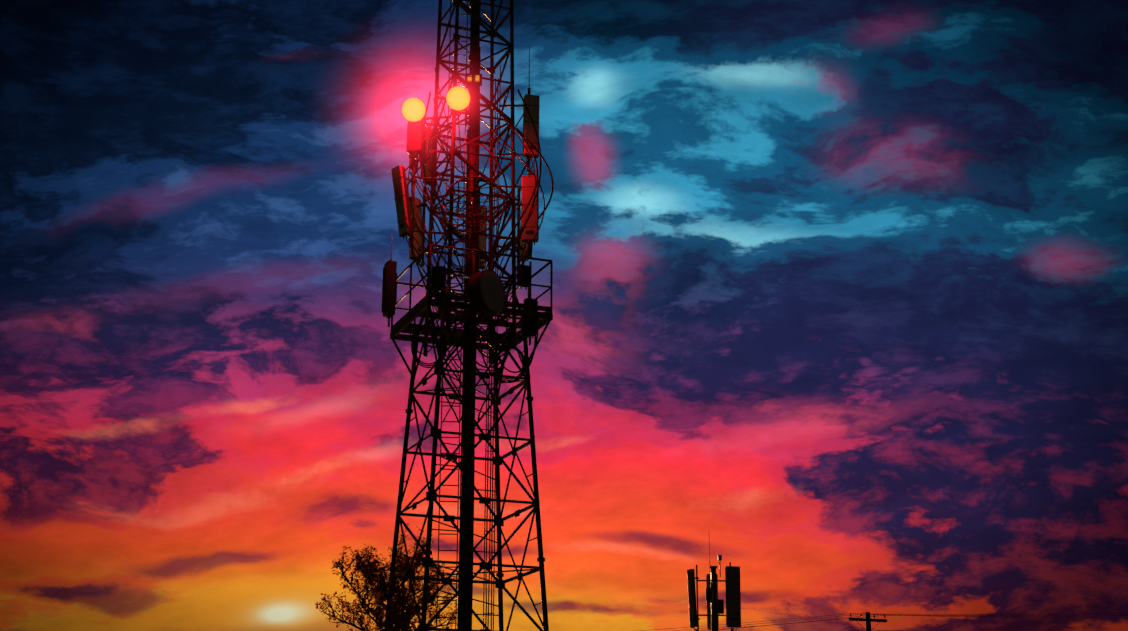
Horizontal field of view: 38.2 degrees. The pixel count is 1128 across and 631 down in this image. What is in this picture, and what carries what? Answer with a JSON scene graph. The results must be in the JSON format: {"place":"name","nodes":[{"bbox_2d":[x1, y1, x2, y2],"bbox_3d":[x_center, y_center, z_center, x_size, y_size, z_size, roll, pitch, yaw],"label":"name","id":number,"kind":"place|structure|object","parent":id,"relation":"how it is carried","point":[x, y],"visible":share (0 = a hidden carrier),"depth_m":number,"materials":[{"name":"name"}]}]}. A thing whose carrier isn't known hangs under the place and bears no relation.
{"place":"outdoors","nodes":[
{"label":"outdoors","id":0,"kind":"place"},
{"bbox_2d":[0,0,1127,630],"label":"sky","id":1,"kind":"structure","parent":0,"point":[839,292],"materials":[{"name":"multicoloured"}]},
{"bbox_3d":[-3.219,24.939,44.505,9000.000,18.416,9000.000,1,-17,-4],"label":"ground","id":2,"kind":"structure","parent":0,"visible":0},
{"bbox_2d":[315,523,472,630],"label":"tree","id":3,"kind":"object","parent":2,"relation":"on","point":[368,570],"visible":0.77,"depth_m":78.10,"materials":[{"name":"black plant"}]},
{"bbox_2d":[687,539,740,630],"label":"cell antenna","id":4,"kind":"object","parent":2,"relation":"on","point":[715,606],"visible":1,"depth_m":59.12,"materials":[{"name":"metal"}]},
{"bbox_2d":[641,612,1127,630],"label":"power lines","id":5,"kind":"object","parent":2,"relation":"on","point":[867,619],"visible":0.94,"depth_m":64.12,"materials":[{"name":"metal"}]},
{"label":"tower foundation","id":6,"kind":"object","parent":2,"relation":"on","visible":0},
{"bbox_2d":[381,0,553,630],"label":"telecom tower","id":7,"kind":"structure","parent":6,"relation":"on","point":[484,295],"depth_m":31.00,"materials":[{"name":"metal"}]}
]}

